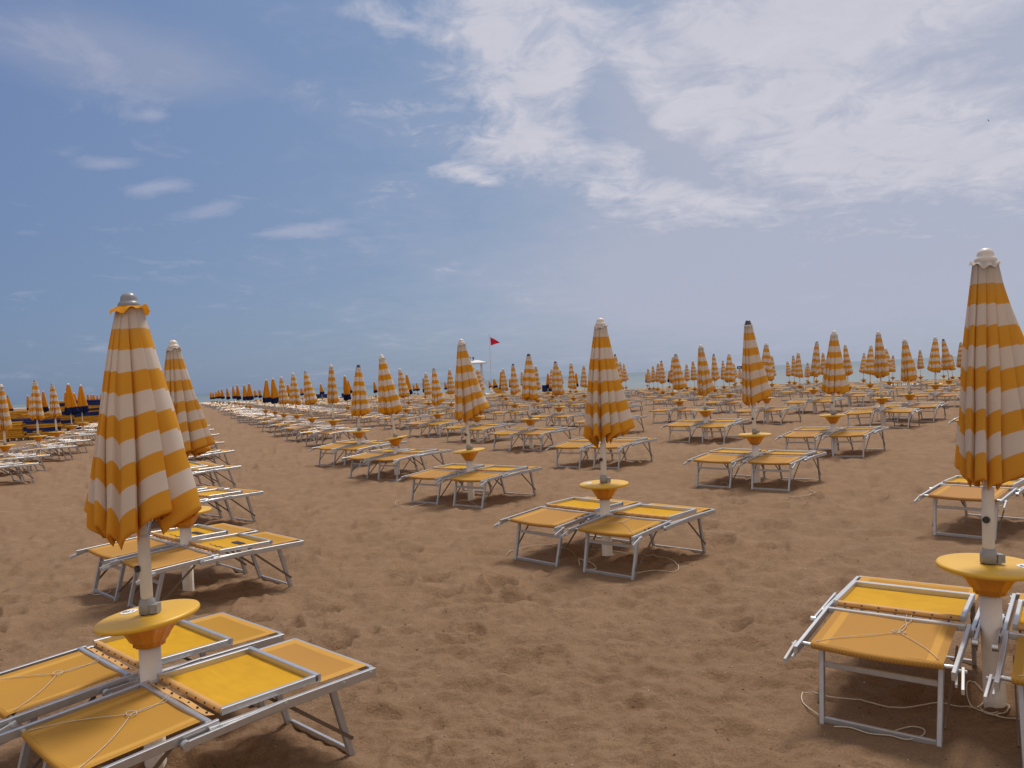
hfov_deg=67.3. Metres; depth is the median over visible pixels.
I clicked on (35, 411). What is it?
parasol
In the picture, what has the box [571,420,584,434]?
sun lounger
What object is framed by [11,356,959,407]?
sea
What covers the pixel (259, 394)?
parasol
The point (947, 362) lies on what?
parasol
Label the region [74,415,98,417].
folded sunbed
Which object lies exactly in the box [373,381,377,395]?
parasol
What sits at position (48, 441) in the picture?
sun lounger
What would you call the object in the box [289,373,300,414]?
parasol
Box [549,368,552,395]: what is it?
parasol
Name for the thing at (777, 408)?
sun lounger
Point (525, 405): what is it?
sun lounger
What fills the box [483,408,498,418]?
sun lounger
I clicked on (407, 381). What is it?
parasol
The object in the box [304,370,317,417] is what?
parasol
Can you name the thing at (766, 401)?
tray table
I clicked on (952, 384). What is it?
sun lounger
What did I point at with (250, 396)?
parasol
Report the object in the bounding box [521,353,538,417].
parasol
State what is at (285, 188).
sky
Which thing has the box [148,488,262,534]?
sun lounger
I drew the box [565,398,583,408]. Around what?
sun lounger
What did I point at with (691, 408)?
sun lounger
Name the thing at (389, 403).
parasol
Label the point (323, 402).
sun loungers
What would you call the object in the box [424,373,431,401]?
parasol
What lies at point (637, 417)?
sun lounger
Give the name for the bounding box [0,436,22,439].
folded sunbed
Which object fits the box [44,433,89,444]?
sun lounger
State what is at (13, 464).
sun lounger
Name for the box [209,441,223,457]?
sun lounger
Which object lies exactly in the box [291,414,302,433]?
tray table
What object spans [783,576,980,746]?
sun lounger
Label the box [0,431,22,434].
folded sunbed
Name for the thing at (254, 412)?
sun lounger
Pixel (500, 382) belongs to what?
parasol
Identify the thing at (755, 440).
tray table
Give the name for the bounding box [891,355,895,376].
parasol
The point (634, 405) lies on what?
sun lounger
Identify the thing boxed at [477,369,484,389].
parasol
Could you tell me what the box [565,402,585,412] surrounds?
sun lounger
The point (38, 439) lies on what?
tray table
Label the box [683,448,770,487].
sun lounger
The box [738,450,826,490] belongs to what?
sun lounger
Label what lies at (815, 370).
parasol
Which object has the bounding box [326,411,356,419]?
sun lounger
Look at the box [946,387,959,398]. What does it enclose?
sun lounger
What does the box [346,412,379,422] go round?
sun lounger
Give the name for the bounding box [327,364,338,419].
parasol
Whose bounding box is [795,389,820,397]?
sun lounger
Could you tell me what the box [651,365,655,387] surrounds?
parasol
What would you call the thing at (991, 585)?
tray table
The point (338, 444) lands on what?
sun lounger
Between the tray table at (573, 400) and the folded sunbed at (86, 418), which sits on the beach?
the tray table at (573, 400)
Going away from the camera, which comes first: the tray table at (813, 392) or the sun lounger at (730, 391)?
the tray table at (813, 392)
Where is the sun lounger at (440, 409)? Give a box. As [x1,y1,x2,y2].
[428,407,454,417]
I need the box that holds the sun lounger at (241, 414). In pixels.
[234,412,251,420]
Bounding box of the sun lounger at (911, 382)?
[903,381,919,389]
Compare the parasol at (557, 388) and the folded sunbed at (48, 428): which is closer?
the parasol at (557, 388)
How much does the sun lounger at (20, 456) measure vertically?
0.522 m
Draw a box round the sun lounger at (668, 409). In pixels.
[647,407,686,422]
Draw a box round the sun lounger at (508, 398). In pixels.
[495,397,517,405]
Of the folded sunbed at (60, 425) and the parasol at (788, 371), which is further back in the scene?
the parasol at (788, 371)
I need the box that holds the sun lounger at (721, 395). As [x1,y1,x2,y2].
[708,394,738,404]
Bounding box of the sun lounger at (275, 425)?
[269,421,301,435]
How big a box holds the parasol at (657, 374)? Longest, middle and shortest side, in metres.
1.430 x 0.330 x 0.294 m
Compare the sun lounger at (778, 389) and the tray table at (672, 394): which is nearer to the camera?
the tray table at (672, 394)
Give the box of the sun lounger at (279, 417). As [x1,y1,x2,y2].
[261,416,294,427]
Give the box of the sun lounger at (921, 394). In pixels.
[904,392,938,401]
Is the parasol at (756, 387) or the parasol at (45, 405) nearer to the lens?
the parasol at (756, 387)
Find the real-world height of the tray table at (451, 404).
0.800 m
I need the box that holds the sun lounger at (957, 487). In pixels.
[914,475,1023,539]
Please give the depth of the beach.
6.05 m
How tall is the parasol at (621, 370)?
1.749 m
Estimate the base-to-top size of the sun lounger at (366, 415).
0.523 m
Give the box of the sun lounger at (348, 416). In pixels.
[337,411,368,421]
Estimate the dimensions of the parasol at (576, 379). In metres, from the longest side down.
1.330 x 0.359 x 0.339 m
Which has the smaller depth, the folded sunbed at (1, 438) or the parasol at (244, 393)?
the folded sunbed at (1, 438)
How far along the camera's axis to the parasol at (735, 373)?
50.19 m
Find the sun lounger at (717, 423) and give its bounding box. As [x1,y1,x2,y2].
[694,418,748,443]
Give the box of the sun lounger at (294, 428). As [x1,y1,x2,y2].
[280,424,326,440]
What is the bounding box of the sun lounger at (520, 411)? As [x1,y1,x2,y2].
[504,409,543,422]
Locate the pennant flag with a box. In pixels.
[490,337,499,344]
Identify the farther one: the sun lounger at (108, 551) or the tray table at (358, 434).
the tray table at (358, 434)
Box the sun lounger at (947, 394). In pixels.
[931,392,959,407]
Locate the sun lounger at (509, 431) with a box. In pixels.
[485,427,542,450]
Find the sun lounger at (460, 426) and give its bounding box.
[439,423,489,441]
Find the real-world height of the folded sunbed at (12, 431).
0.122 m
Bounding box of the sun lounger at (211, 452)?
[188,449,233,467]
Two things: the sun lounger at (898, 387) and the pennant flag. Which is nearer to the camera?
the sun lounger at (898, 387)
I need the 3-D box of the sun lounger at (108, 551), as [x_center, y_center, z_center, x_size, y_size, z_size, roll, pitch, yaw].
[-3.114,1.624,6.963,0.739,0.523,1.400,-2,0,43]
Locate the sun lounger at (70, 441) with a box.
[41,439,90,453]
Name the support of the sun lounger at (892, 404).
on the beach
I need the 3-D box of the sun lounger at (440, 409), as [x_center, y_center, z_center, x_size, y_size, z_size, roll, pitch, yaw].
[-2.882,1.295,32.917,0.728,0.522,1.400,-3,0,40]
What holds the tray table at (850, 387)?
on the beach
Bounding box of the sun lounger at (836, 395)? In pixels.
[820,393,851,406]
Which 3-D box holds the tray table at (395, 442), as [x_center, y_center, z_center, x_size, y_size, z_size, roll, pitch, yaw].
[-2.094,1.350,13.919,0.443,0.835,0.448,-3,0,0]
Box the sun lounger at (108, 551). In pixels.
[69,523,257,600]
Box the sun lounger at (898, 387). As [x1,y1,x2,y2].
[887,385,912,396]
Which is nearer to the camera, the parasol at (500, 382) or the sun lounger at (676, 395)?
the sun lounger at (676, 395)
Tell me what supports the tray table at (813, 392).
on the beach
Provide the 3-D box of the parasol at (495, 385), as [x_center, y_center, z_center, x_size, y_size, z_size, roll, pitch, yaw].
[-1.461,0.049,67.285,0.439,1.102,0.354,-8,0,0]
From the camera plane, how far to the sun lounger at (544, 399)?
39.12 m
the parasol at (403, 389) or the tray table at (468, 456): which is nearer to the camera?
the tray table at (468, 456)
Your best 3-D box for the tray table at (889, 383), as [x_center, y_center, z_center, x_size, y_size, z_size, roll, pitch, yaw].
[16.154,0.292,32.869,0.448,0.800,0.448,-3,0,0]
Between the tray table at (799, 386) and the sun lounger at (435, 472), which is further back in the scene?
the tray table at (799, 386)
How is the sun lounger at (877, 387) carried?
on the beach
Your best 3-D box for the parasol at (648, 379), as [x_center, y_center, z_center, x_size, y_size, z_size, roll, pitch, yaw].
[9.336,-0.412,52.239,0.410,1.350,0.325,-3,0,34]
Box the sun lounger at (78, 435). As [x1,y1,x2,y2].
[52,433,95,444]
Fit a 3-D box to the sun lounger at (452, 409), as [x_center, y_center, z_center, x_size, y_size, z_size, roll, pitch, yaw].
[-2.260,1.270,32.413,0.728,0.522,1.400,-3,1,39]
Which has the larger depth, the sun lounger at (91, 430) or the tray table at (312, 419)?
the sun lounger at (91, 430)
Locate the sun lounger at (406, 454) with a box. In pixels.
[366,449,450,480]
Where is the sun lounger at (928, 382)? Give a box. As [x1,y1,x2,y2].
[918,381,938,390]
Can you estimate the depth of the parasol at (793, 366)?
42.12 m
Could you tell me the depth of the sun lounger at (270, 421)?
30.09 m
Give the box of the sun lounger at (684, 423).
[661,419,712,442]
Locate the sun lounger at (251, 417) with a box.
[244,414,270,424]
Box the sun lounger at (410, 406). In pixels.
[402,405,427,413]
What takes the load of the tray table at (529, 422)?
on the beach
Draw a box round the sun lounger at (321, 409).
[308,408,335,416]
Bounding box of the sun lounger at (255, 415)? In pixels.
[243,413,272,422]
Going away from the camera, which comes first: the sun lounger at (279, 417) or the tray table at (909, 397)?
the tray table at (909, 397)
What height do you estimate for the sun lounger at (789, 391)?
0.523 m
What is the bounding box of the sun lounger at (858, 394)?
[843,392,876,406]
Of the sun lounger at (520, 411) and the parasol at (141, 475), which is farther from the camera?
the sun lounger at (520, 411)
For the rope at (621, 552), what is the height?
0.114 m
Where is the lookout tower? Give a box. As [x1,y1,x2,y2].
[470,357,492,395]
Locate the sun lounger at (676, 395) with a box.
[656,394,684,404]
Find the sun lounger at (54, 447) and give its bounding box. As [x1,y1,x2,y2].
[12,445,76,461]
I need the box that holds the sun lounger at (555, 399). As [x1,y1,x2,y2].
[545,398,570,407]
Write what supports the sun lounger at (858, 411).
on the beach
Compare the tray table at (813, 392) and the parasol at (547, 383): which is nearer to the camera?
the tray table at (813, 392)
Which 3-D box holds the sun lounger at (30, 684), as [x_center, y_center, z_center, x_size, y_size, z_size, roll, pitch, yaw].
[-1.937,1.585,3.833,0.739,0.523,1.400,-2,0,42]
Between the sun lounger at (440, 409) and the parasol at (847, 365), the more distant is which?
the sun lounger at (440, 409)
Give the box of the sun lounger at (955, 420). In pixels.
[948,417,958,435]
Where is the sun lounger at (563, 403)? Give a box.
[549,402,580,411]
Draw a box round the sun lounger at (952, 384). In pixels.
[940,382,959,392]
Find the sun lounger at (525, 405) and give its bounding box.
[517,403,544,414]
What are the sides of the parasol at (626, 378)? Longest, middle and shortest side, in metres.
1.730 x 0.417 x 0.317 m
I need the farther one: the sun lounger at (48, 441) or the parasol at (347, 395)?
the parasol at (347, 395)
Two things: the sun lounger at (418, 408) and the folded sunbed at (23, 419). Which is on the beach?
the sun lounger at (418, 408)
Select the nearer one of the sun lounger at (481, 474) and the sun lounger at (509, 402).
the sun lounger at (481, 474)
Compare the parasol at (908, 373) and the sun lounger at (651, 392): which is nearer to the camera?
the parasol at (908, 373)
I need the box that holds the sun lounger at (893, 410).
[878,407,923,427]
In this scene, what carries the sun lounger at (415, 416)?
on the beach
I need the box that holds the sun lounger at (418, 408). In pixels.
[412,406,427,414]
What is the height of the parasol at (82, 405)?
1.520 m
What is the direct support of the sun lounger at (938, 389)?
on the beach
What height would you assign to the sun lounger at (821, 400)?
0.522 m
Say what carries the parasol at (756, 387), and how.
on the tray table at (755, 440)
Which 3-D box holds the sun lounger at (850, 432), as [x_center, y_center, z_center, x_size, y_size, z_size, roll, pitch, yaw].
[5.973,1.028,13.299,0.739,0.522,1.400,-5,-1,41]
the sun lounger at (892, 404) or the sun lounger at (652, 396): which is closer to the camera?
the sun lounger at (892, 404)
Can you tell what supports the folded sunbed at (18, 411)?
on the folded sunbed at (18, 413)
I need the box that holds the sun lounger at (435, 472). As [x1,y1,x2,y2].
[397,463,492,504]
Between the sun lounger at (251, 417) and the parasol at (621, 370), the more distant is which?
the parasol at (621, 370)
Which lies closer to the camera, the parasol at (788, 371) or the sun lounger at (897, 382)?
the sun lounger at (897, 382)
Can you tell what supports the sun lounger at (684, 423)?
on the beach
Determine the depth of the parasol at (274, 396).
33.74 m
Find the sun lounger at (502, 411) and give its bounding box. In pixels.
[487,409,523,422]
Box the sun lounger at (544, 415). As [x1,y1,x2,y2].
[533,412,567,427]
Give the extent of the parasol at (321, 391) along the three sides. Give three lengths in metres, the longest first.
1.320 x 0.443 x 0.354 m
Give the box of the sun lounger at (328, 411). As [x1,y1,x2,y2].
[320,409,349,418]
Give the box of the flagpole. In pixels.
[489,334,491,384]
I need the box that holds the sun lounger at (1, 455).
[0,453,34,470]
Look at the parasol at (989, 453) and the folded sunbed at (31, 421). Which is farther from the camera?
the folded sunbed at (31, 421)
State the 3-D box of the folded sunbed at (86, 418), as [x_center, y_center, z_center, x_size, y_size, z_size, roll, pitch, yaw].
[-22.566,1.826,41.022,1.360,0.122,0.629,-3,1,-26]
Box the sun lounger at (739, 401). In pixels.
[720,399,755,412]
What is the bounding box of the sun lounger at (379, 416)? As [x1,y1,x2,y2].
[363,414,402,426]
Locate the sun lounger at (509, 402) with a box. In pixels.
[502,401,526,409]
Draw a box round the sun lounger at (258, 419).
[253,416,279,426]
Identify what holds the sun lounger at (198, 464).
on the beach
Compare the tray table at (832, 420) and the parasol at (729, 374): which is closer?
the tray table at (832, 420)
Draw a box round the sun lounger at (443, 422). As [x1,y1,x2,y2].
[421,419,470,437]
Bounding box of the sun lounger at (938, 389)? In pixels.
[922,387,948,400]
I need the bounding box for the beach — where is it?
[0,384,1023,767]
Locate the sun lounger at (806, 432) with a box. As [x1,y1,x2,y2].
[775,427,842,456]
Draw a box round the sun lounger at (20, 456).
[0,454,49,470]
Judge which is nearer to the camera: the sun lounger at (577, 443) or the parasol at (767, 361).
the sun lounger at (577, 443)
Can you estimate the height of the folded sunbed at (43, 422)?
0.122 m
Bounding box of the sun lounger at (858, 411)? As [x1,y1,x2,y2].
[843,406,885,426]
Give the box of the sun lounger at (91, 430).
[64,429,96,438]
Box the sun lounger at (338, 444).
[309,439,375,465]
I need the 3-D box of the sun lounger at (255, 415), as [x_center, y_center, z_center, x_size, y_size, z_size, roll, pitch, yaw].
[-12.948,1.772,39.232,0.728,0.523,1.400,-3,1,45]
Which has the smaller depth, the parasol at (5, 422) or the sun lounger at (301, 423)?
the parasol at (5, 422)
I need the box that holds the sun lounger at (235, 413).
[227,410,248,418]
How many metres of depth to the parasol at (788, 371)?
50.58 m
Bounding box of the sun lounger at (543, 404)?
[531,403,556,414]
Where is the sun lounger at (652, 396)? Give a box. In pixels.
[641,395,668,404]
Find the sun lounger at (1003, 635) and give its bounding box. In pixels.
[983,593,1023,767]
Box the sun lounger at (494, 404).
[484,403,501,411]
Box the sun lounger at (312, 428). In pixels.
[294,425,343,442]
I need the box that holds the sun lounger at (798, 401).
[782,398,816,413]
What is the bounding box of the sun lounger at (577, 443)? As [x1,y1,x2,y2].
[545,438,613,467]
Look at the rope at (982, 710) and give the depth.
3.71 m
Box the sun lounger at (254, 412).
[242,411,268,420]
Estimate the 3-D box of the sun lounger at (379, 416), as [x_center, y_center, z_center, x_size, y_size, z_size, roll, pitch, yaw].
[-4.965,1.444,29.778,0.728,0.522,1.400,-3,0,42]
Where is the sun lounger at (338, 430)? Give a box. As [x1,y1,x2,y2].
[314,427,370,445]
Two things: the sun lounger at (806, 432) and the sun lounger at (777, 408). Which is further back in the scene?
the sun lounger at (777, 408)
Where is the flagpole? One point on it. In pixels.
(490, 359)
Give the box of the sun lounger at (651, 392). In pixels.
[640,391,660,399]
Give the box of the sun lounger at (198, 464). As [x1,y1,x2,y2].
[189,461,217,486]
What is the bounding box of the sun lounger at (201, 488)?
[196,486,228,517]
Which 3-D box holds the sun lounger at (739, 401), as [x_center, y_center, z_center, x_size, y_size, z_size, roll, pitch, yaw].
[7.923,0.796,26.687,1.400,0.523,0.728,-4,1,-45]
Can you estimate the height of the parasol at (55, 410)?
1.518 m
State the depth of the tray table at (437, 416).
23.24 m
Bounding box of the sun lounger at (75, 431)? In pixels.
[62,429,95,438]
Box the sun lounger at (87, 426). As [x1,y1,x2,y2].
[76,424,97,432]
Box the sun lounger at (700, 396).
[696,394,718,405]
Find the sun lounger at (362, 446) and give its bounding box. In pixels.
[334,440,406,466]
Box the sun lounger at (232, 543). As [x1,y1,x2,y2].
[102,532,303,607]
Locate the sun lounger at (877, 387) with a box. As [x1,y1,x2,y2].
[866,386,891,397]
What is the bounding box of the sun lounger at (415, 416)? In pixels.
[395,414,432,429]
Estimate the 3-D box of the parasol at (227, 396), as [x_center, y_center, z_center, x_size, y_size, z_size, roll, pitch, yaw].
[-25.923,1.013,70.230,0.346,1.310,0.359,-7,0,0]
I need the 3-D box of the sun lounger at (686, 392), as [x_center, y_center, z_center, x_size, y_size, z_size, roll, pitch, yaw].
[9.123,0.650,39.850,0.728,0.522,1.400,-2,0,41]
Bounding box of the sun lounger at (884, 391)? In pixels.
[871,389,895,402]
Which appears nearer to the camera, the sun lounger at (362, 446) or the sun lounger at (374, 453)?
the sun lounger at (374, 453)
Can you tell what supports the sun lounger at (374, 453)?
on the beach
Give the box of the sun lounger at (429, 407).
[418,406,449,414]
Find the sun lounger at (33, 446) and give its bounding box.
[0,444,62,461]
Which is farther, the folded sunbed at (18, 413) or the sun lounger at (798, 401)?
the folded sunbed at (18, 413)
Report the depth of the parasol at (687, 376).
45.22 m
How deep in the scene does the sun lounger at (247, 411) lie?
45.70 m
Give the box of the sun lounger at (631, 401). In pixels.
[627,400,644,410]
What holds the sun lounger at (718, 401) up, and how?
on the beach
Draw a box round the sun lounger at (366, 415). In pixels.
[351,414,387,427]
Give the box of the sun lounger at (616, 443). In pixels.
[582,437,656,468]
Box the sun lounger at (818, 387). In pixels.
[804,386,821,396]
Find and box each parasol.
[0,384,12,444]
[7,396,13,410]
[26,395,29,409]
[28,380,44,435]
[42,391,48,411]
[49,383,61,431]
[64,383,78,425]
[77,384,88,421]
[84,292,201,614]
[163,340,214,457]
[226,388,230,401]
[232,386,235,402]
[236,385,241,403]
[243,385,246,404]
[247,383,253,405]
[258,389,261,399]
[262,379,270,409]
[271,378,278,410]
[279,377,288,413]
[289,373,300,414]
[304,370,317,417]
[320,384,324,397]
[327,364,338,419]
[343,375,350,405]
[351,364,370,430]
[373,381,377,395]
[378,355,401,437]
[398,368,409,408]
[405,374,412,400]
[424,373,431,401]
[432,368,444,413]
[447,369,454,402]
[454,339,489,449]
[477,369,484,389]
[493,379,497,390]
[499,371,502,394]
[501,369,508,396]
[510,364,520,403]
[520,371,522,385]
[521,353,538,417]
[534,365,540,389]
[546,373,548,391]
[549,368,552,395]
[552,361,564,406]
[568,362,576,396]
[575,373,578,390]
[580,364,587,393]
[583,318,634,482]
[614,354,622,382]
[619,362,623,386]
[623,363,628,386]
[646,368,650,387]
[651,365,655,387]
[655,363,659,387]
[659,361,665,390]
[669,356,673,391]
[673,353,686,400]
[684,364,690,386]
[691,360,696,387]
[697,345,715,409]
[711,354,719,387]
[721,361,725,385]
[725,353,735,393]
[733,363,736,383]
[738,368,741,381]
[742,320,771,433]
[762,343,773,381]
[771,356,776,383]
[786,361,791,381]
[791,356,794,381]
[794,352,802,384]
[806,362,810,381]
[810,341,821,388]
[821,331,849,414]
[821,352,825,374]
[843,344,852,385]
[859,353,865,378]
[864,345,873,383]
[874,331,889,397]
[885,348,893,381]
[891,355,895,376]
[901,339,917,393]
[917,349,924,375]
[927,336,940,383]
[942,339,953,379]
[950,354,955,376]
[954,248,1023,563]
[956,341,962,375]
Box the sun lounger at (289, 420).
[270,418,307,431]
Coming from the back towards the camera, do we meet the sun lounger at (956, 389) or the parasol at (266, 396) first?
the parasol at (266, 396)
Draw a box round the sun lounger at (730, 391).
[718,388,741,397]
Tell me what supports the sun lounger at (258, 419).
on the beach
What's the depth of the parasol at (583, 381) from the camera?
36.50 m
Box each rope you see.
[506,544,678,572]
[801,692,1018,718]
[834,726,925,739]
[966,680,1007,715]
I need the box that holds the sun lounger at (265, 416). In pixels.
[252,414,282,424]
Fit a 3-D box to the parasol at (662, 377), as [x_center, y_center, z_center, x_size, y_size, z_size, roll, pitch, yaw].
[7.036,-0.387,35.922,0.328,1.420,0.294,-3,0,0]
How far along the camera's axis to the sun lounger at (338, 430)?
21.18 m
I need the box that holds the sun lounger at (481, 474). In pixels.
[439,465,541,507]
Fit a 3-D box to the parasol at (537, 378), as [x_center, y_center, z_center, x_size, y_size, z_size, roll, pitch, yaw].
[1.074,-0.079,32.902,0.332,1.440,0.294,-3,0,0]
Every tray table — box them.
[0,444,15,473]
[29,435,46,460]
[48,431,64,454]
[65,425,78,444]
[76,422,88,438]
[93,599,199,767]
[177,506,211,590]
[278,413,289,430]
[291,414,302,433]
[305,417,318,440]
[325,419,340,442]
[348,430,368,460]
[383,435,407,474]
[402,408,411,427]
[430,413,444,434]
[446,403,454,418]
[453,448,484,499]
[473,416,484,441]
[509,403,519,421]
[520,418,539,448]
[552,406,565,426]
[568,397,578,412]
[579,479,628,555]
[667,392,677,406]
[672,400,686,419]
[695,409,714,438]
[723,393,735,411]
[738,433,771,482]
[763,397,774,422]
[795,385,804,397]
[806,389,820,412]
[819,414,846,453]
[847,386,854,405]
[864,383,875,401]
[871,397,891,426]
[886,381,894,396]
[900,394,918,419]
[928,384,943,406]
[935,553,1023,707]
[942,380,954,398]
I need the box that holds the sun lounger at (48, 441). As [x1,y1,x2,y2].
[24,439,77,452]
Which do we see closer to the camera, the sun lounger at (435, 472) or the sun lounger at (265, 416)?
the sun lounger at (435, 472)
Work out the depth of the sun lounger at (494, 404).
36.45 m
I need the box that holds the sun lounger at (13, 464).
[0,462,38,482]
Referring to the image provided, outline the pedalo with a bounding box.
[316,394,325,400]
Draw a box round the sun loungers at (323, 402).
[202,378,955,414]
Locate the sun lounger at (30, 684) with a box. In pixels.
[0,612,283,767]
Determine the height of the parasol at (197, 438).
1.477 m
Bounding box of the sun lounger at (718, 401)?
[700,399,735,412]
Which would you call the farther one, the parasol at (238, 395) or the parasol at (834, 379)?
the parasol at (238, 395)
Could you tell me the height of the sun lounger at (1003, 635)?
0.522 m
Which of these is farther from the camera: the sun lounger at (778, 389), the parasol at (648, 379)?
the parasol at (648, 379)
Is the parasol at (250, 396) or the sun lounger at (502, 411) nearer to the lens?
the sun lounger at (502, 411)
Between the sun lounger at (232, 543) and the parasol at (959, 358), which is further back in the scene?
the parasol at (959, 358)
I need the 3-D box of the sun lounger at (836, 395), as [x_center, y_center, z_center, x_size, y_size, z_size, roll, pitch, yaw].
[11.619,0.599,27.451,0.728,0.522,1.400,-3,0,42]
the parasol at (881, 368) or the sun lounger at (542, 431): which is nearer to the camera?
the sun lounger at (542, 431)
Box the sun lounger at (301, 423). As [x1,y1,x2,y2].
[280,421,324,435]
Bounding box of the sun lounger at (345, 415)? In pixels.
[335,413,367,423]
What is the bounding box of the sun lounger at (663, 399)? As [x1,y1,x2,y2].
[649,397,675,409]
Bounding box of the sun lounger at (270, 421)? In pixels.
[257,419,282,432]
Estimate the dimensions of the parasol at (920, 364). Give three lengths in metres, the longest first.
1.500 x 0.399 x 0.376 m
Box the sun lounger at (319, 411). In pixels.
[312,409,338,418]
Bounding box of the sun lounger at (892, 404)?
[872,402,913,421]
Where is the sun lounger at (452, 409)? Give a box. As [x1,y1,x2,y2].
[441,408,454,418]
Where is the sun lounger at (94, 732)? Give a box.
[0,638,375,767]
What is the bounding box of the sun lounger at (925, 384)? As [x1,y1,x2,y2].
[919,380,936,389]
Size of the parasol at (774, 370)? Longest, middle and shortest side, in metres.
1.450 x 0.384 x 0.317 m
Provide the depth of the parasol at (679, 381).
23.18 m
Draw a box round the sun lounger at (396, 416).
[378,414,417,428]
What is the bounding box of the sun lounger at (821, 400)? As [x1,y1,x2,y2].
[808,397,844,412]
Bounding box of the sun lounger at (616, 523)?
[561,503,715,579]
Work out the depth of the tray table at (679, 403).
23.23 m
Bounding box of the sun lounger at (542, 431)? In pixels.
[514,427,575,450]
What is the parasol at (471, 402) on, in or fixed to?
on the tray table at (468, 456)
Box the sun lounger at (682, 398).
[665,397,696,406]
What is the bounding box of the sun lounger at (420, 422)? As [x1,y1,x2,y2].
[403,419,447,436]
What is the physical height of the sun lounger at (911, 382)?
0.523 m
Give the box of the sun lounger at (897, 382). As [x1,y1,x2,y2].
[892,381,907,385]
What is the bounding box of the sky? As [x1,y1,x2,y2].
[0,0,1023,402]
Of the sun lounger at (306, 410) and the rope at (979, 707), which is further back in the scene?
the sun lounger at (306, 410)
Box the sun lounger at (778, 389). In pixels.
[771,387,791,396]
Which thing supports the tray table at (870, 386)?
on the beach
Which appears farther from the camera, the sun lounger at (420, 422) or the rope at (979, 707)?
the sun lounger at (420, 422)
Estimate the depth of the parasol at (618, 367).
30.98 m
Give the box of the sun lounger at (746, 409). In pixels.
[730,406,772,424]
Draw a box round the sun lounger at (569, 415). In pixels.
[547,412,585,426]
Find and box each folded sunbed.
[0,429,23,432]
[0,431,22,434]
[0,434,23,436]
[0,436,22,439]
[9,410,27,412]
[10,412,27,414]
[11,418,35,420]
[22,428,40,430]
[25,422,60,426]
[26,418,60,422]
[26,420,60,424]
[26,430,62,434]
[27,424,61,428]
[27,428,61,432]
[30,426,61,429]
[73,413,98,416]
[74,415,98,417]
[74,417,98,419]
[74,420,97,423]
[75,419,97,420]
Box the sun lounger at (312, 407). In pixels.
[300,407,325,413]
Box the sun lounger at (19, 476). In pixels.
[0,461,22,481]
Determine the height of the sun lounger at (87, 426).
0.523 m
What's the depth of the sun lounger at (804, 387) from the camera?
41.72 m
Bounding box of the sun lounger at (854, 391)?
[850,390,872,402]
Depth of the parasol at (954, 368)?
45.53 m
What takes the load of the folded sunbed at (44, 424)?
on the folded sunbed at (60, 425)
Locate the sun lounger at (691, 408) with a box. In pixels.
[671,406,714,419]
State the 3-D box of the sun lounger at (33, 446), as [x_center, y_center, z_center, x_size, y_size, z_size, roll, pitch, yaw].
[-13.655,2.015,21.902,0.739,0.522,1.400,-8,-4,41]
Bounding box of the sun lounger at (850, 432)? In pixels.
[821,426,888,457]
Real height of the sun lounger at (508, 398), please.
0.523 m
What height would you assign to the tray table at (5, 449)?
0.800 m
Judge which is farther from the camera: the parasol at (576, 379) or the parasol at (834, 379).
the parasol at (576, 379)
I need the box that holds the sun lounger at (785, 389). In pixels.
[779,386,796,394]
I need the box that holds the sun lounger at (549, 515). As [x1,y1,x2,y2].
[494,497,641,566]
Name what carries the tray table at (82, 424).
on the beach
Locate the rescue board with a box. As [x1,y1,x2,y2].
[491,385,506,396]
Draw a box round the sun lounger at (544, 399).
[533,398,551,407]
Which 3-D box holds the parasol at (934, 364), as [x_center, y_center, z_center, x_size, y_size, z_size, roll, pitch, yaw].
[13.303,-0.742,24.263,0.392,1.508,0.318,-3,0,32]
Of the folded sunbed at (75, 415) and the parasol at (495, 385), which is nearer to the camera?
the folded sunbed at (75, 415)
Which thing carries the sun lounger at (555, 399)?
on the beach
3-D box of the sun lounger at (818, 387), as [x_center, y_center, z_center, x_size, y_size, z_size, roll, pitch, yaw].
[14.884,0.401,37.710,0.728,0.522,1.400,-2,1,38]
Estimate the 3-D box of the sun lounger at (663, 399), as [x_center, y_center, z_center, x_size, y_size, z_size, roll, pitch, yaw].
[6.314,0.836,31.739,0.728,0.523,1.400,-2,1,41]
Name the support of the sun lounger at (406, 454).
on the beach
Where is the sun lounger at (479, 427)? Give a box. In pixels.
[461,423,515,442]
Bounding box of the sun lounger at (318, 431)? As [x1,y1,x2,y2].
[298,427,350,446]
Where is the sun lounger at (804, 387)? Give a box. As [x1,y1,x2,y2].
[793,386,812,393]
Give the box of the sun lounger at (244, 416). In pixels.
[235,413,257,422]
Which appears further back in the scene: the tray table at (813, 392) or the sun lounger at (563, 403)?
the sun lounger at (563, 403)
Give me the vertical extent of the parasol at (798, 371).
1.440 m
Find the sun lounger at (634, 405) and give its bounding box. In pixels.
[628,404,644,415]
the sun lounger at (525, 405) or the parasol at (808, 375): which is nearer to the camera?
the sun lounger at (525, 405)
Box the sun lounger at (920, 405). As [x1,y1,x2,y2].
[906,402,948,421]
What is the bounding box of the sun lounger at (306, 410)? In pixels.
[299,408,323,416]
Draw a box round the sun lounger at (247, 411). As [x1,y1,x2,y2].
[233,410,260,418]
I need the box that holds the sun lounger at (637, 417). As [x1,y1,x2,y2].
[619,415,646,435]
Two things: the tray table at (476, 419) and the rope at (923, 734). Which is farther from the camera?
the tray table at (476, 419)
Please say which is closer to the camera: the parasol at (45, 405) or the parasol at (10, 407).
the parasol at (45, 405)
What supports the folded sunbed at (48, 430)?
on the folded sunbed at (40, 433)
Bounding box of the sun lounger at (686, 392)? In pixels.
[676,391,698,399]
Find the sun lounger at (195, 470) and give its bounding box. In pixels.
[191,465,240,488]
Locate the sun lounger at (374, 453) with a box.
[339,448,417,478]
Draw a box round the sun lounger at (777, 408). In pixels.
[756,406,803,423]
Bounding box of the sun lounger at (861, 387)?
[855,386,874,394]
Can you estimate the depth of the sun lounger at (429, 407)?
36.13 m
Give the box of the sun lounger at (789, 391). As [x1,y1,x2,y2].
[777,390,802,400]

